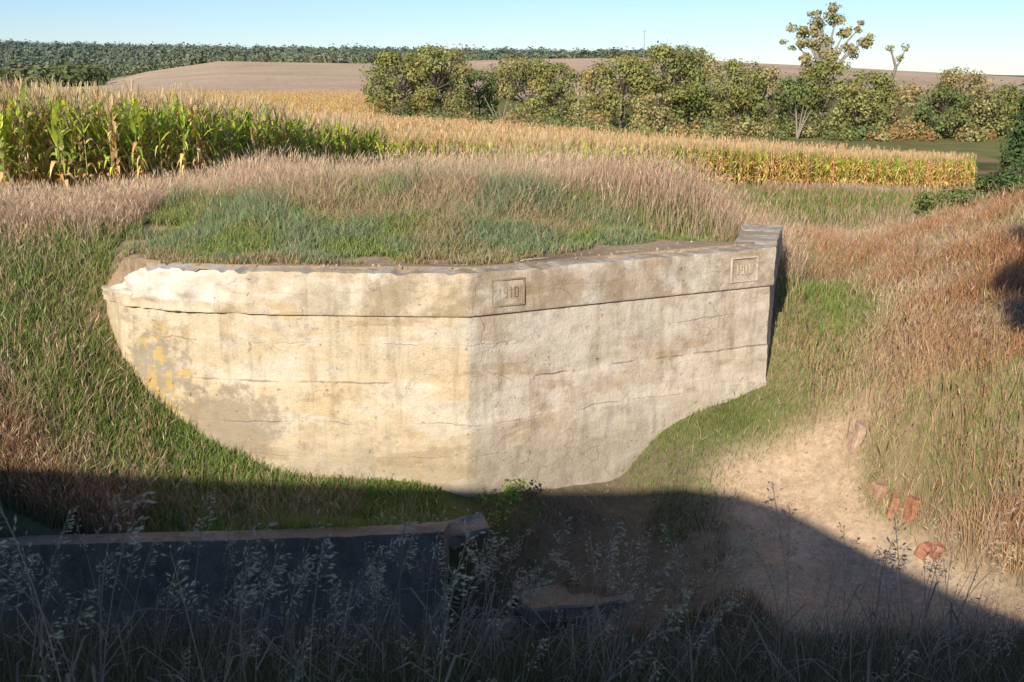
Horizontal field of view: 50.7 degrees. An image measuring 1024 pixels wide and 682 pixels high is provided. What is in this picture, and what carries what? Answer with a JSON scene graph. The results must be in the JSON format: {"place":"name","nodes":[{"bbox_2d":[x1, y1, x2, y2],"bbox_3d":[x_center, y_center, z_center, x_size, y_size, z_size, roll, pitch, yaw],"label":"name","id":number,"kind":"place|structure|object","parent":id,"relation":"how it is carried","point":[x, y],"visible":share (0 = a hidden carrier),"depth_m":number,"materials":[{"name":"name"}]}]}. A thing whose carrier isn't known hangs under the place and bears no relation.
{"place":"outdoors","nodes":[
{"label":"outdoors","id":0,"kind":"place"},
{"bbox_2d":[0,54,1023,681],"bbox_3d":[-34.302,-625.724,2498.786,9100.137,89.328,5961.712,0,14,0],"label":"ground","id":1,"kind":"structure","parent":0,"point":[814,534],"depth_m":15.32,"materials":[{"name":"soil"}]},
{"bbox_2d":[0,176,441,533],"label":"bank grass","id":2,"kind":"structure","parent":1,"relation":"on","point":[26,224],"depth_m":14.86,"materials":[{"name":"green plant"}]},
{"bbox_2d":[0,522,449,646],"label":"retaining wall","id":3,"kind":"structure","parent":1,"relation":"on","point":[75,575],"depth_m":13.34,"materials":[{"name":"concrete"}]},
{"bbox_2d":[0,38,673,87],"bbox_3d":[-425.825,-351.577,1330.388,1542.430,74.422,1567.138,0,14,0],"label":"distant woods","id":4,"kind":"object","parent":1,"relation":"on","point":[91,62],"visible":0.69,"depth_m":1311.40,"materials":[{"name":"green plant"}]},
{"bbox_2d":[358,47,433,116],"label":"deciduous tree","id":5,"kind":"object","parent":1,"relation":"on","point":[387,61],"visible":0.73,"depth_m":144.95,"materials":[{"name":"green plant"}]},
{"bbox_2d":[0,129,827,324],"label":"tall dry grass","id":6,"kind":"structure","parent":1,"relation":"on","point":[609,174],"depth_m":19.80,"materials":[{"name":"beige plant"}]},
{"bbox_2d":[107,145,743,373],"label":"short grass","id":7,"kind":"structure","parent":1,"relation":"on","point":[362,221],"depth_m":17.14,"materials":[{"name":"green plant"}]},
{"bbox_2d":[401,47,457,118],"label":"deciduous tree","id":8,"kind":"object","parent":1,"relation":"on","point":[434,105],"visible":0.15,"depth_m":148.59,"materials":[{"name":"green plant"}]},
{"bbox_2d":[400,43,477,119],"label":"deciduous tree","id":9,"kind":"object","parent":1,"relation":"on","point":[430,69],"visible":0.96,"depth_m":141.26,"materials":[{"name":"green plant"}]},
{"bbox_2d":[101,223,782,496],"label":"concrete bunker wall","id":10,"kind":"structure","parent":1,"relation":"on","point":[466,382],"depth_m":15.11,"materials":[{"name":"beige concrete"}]},
{"bbox_2d":[13,89,915,177],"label":"distant corn","id":11,"kind":"object","parent":1,"relation":"on","point":[336,103],"visible":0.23,"depth_m":94.49,"materials":[{"name":"yellow plant"}]},
{"bbox_2d":[441,513,490,550],"bbox_3d":[-0.629,2.460,13.967,0.650,0.262,0.449,-10,22,-15],"label":"concrete slab","id":12,"kind":"object","parent":1,"relation":"on","point":[457,537],"depth_m":13.84,"materials":[{"name":"grey concrete"}]},
{"bbox_2d":[463,68,501,120],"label":"deciduous tree","id":13,"kind":"object","parent":1,"relation":"on","point":[488,87],"visible":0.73,"depth_m":151.34,"materials":[{"name":"green plant"}]},
{"bbox_2d":[0,74,977,195],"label":"corn plants","id":14,"kind":"object","parent":1,"relation":"on","point":[74,137],"visible":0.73,"depth_m":29.84,"materials":[{"name":"green plant"}]},
{"bbox_2d":[472,615,520,640],"bbox_3d":[-0.203,3.720,14.008,0.551,0.283,0.549,-10,-8,42],"label":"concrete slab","id":15,"kind":"object","parent":1,"relation":"on","point":[513,619],"depth_m":13.87,"materials":[{"name":"grey concrete"}]},
{"bbox_2d":[484,97,513,118],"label":"bare tree","id":16,"kind":"object","parent":1,"relation":"on","point":[499,110],"visible":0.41,"depth_m":140.89,"materials":[{"name":"grey plant"}]},
{"bbox_2d":[475,475,541,531],"bbox_3d":[-0.082,2.233,14.866,0.843,0.710,0.804,-12,19,-41],"label":"leafy weed","id":17,"kind":"object","parent":1,"relation":"on","point":[509,490],"visible":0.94,"depth_m":14.74,"materials":[{"name":"green plant"}]},
{"bbox_2d":[0,487,1023,681],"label":"foreground grass","id":18,"kind":"structure","parent":1,"relation":"on","point":[501,671],"depth_m":6.62,"materials":[{"name":"green plant"}]},
{"bbox_2d":[0,359,1023,681],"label":"seed head grass","id":19,"kind":"structure","parent":1,"relation":"on","point":[948,617],"depth_m":5.45,"materials":[{"name":"beige plant"}]},
{"bbox_2d":[478,54,562,121],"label":"deciduous tree","id":20,"kind":"object","parent":1,"relation":"on","point":[502,80],"visible":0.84,"depth_m":153.79,"materials":[{"name":"green plant"}]},
{"bbox_2d":[528,62,581,121],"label":"deciduous tree","id":21,"kind":"object","parent":1,"relation":"on","point":[557,86],"visible":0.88,"depth_m":152.49,"materials":[{"name":"green plant"}]},
{"bbox_2d":[143,241,978,641],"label":"rubble stones","id":22,"kind":"object","parent":1,"relation":"on","point":[647,457],"visible":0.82,"depth_m":15.09,"materials":[{"name":"beige stone"}]},
{"bbox_2d":[516,584,634,624],"bbox_3d":[0.807,3.460,14.501,1.694,0.295,1.079,0,6,-21],"label":"concrete slab","id":23,"kind":"object","parent":1,"relation":"on","point":[565,602],"depth_m":14.08,"materials":[{"name":"grey concrete"}]},
{"bbox_2d":[568,63,621,125],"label":"deciduous tree","id":24,"kind":"object","parent":1,"relation":"on","point":[586,84],"visible":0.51,"depth_m":147.03,"materials":[{"name":"green plant"}]},
{"bbox_2d":[586,52,656,127],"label":"deciduous tree","id":25,"kind":"object","parent":1,"relation":"on","point":[623,66],"visible":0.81,"depth_m":142.53,"materials":[{"name":"green plant"}]},
{"bbox_2d":[286,164,1022,280],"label":"meadow grass","id":26,"kind":"structure","parent":1,"relation":"on","point":[871,196],"depth_m":44.23,"materials":[{"name":"green plant"}]},
{"bbox_2d":[633,91,675,129],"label":"deciduous tree","id":27,"kind":"object","parent":1,"relation":"on","point":[662,97],"visible":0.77,"depth_m":136.11,"materials":[{"name":"green plant"}]},
{"bbox_2d":[623,41,709,126],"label":"deciduous tree","id":28,"kind":"object","parent":1,"relation":"on","point":[660,53],"visible":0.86,"depth_m":140.27,"materials":[{"name":"green plant"}]},
{"bbox_2d":[656,43,726,127],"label":"deciduous tree","id":29,"kind":"object","parent":1,"relation":"on","point":[700,55],"visible":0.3,"depth_m":146.23,"materials":[{"name":"green plant"}]},
{"bbox_2d":[368,105,1022,142],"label":"shrub thicket","id":30,"kind":"object","parent":1,"relation":"on","point":[977,135],"visible":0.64,"depth_m":130.60,"materials":[{"name":"green plant"}]},
{"bbox_2d":[702,58,772,132],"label":"deciduous tree","id":31,"kind":"object","parent":1,"relation":"on","point":[732,95],"visible":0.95,"depth_m":135.01,"materials":[{"name":"green plant"}]},
{"bbox_2d":[736,64,790,131],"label":"deciduous tree","id":32,"kind":"object","parent":1,"relation":"on","point":[772,73],"visible":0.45,"depth_m":137.65,"materials":[{"name":"green plant"}]},
{"bbox_2d":[771,72,827,136],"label":"deciduous tree","id":33,"kind":"object","parent":1,"relation":"on","point":[789,86],"visible":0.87,"depth_m":131.92,"materials":[{"name":"green plant"}]},
{"bbox_2d":[795,105,809,138],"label":"bare tree","id":34,"kind":"object","parent":1,"relation":"on","point":[798,129],"visible":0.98,"depth_m":128.53,"materials":[{"name":"grey plant"}]},
{"bbox_2d":[611,173,1023,645],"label":"hillside grass","id":35,"kind":"structure","parent":1,"relation":"on","point":[922,278],"depth_m":16.59,"materials":[{"name":"brown plant"}]},
{"bbox_2d":[793,56,854,135],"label":"deciduous tree","id":36,"kind":"object","parent":1,"relation":"on","point":[822,67],"visible":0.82,"depth_m":131.40,"materials":[{"name":"green plant"}]},
{"bbox_2d":[779,1,876,119],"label":"cottonwood tree","id":37,"kind":"object","parent":1,"relation":"on","point":[824,49],"visible":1,"depth_m":131.91,"materials":[{"name":"green plant"}]},
{"bbox_2d":[845,419,866,453],"bbox_3d":[4.996,1.401,15.703,0.148,0.495,0.296,6,18,-13],"label":"broken clay tile","id":38,"kind":"object","parent":1,"relation":"on","point":[858,429],"visible":0.98,"depth_m":15.62,"materials":[{"name":"ceramic"}]},
{"bbox_2d":[829,84,889,138],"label":"deciduous tree","id":39,"kind":"object","parent":1,"relation":"on","point":[868,105],"visible":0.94,"depth_m":129.39,"materials":[{"name":"green plant"}]},
{"bbox_2d":[839,69,900,132],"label":"deciduous tree","id":40,"kind":"object","parent":1,"relation":"on","point":[884,85],"visible":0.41,"depth_m":133.13,"materials":[{"name":"green plant"}]},
{"bbox_2d":[868,482,888,500],"bbox_3d":[5.118,2.088,15.070,0.210,0.252,0.230,0,24,-24],"label":"broken clay tile","id":41,"kind":"object","parent":1,"relation":"on","point":[877,487],"visible":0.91,"depth_m":14.98,"materials":[{"name":"beige ceramic"}]},
{"bbox_2d":[886,492,900,518],"bbox_3d":[5.207,2.244,14.767,0.122,0.358,0.264,16,23,13],"label":"broken clay tile","id":42,"kind":"object","parent":1,"relation":"on","point":[890,513],"visible":0.98,"depth_m":14.68,"materials":[{"name":"orange ceramic"}]},
{"bbox_2d":[877,43,909,123],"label":"dead snag tree","id":43,"kind":"object","parent":1,"relation":"on","point":[899,58],"visible":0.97,"depth_m":135.31,"materials":[{"name":"beige wood"}]},
{"bbox_2d":[867,77,930,135],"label":"deciduous tree","id":44,"kind":"object","parent":1,"relation":"on","point":[910,96],"visible":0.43,"depth_m":135.00,"materials":[{"name":"green plant"}]},
{"bbox_2d":[900,495,920,522],"bbox_3d":[5.381,2.267,14.596,0.114,0.357,0.250,2,19,-18],"label":"broken clay tile","id":45,"kind":"object","parent":1,"relation":"on","point":[909,501],"visible":0.97,"depth_m":14.54,"materials":[{"name":"orange ceramic"}]},
{"bbox_2d":[914,541,931,559],"bbox_3d":[5.361,2.722,14.075,0.160,0.223,0.199,37,26,29],"label":"broken clay tile","id":46,"kind":"object","parent":1,"relation":"on","point":[920,553],"visible":0.94,"depth_m":14.02,"materials":[{"name":"orange ceramic"}]},
{"bbox_2d":[929,541,946,558],"bbox_3d":[5.502,2.714,13.976,0.163,0.194,0.185,27,21,-12],"label":"broken clay tile","id":47,"kind":"object","parent":1,"relation":"on","point":[935,544],"visible":0.77,"depth_m":13.92,"materials":[{"name":"orange ceramic"}]},
{"bbox_2d":[908,187,974,219],"bbox_3d":[13.959,-4.163,34.975,2.116,1.716,2.262,0,14,0],"label":"shrub","id":48,"kind":"object","parent":1,"relation":"on","point":[925,201],"visible":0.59,"depth_m":34.57,"materials":[{"name":"green plant"}]},
{"bbox_2d":[911,82,976,139],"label":"deciduous tree","id":49,"kind":"object","parent":1,"relation":"on","point":[944,94],"visible":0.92,"depth_m":130.59,"materials":[{"name":"green plant"}]},
{"bbox_2d":[924,67,997,137],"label":"deciduous tree","id":50,"kind":"object","parent":1,"relation":"on","point":[949,76],"visible":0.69,"depth_m":133.03,"materials":[{"name":"green plant"}]},
{"bbox_2d":[960,176,1023,208],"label":"shrub","id":51,"kind":"object","parent":1,"relation":"on","point":[980,184],"visible":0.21,"depth_m":38.13,"materials":[{"name":"green plant"}]},
{"bbox_2d":[965,80,1023,137],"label":"deciduous tree","id":52,"kind":"object","parent":1,"relation":"on","point":[1003,93],"visible":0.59,"depth_m":135.19,"materials":[{"name":"green plant"}]},
{"bbox_2d":[980,93,1023,202],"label":"cedar tree","id":53,"kind":"object","parent":1,"relation":"on","point":[1006,178],"visible":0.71,"depth_m":30.08,"materials":[{"name":"green plant"}]},
{"bbox_2d":[1004,84,1023,176],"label":"cedar tree","id":54,"kind":"object","parent":1,"relation":"on","point":[1010,146],"visible":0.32,"depth_m":39.03,"materials":[{"name":"green plant"}]},
{"bbox_2d":[0,0,1023,74],"label":"sky","id":55,"kind":"structure","parent":0,"point":[987,36],"materials":[{"name":"blue"}]}
]}

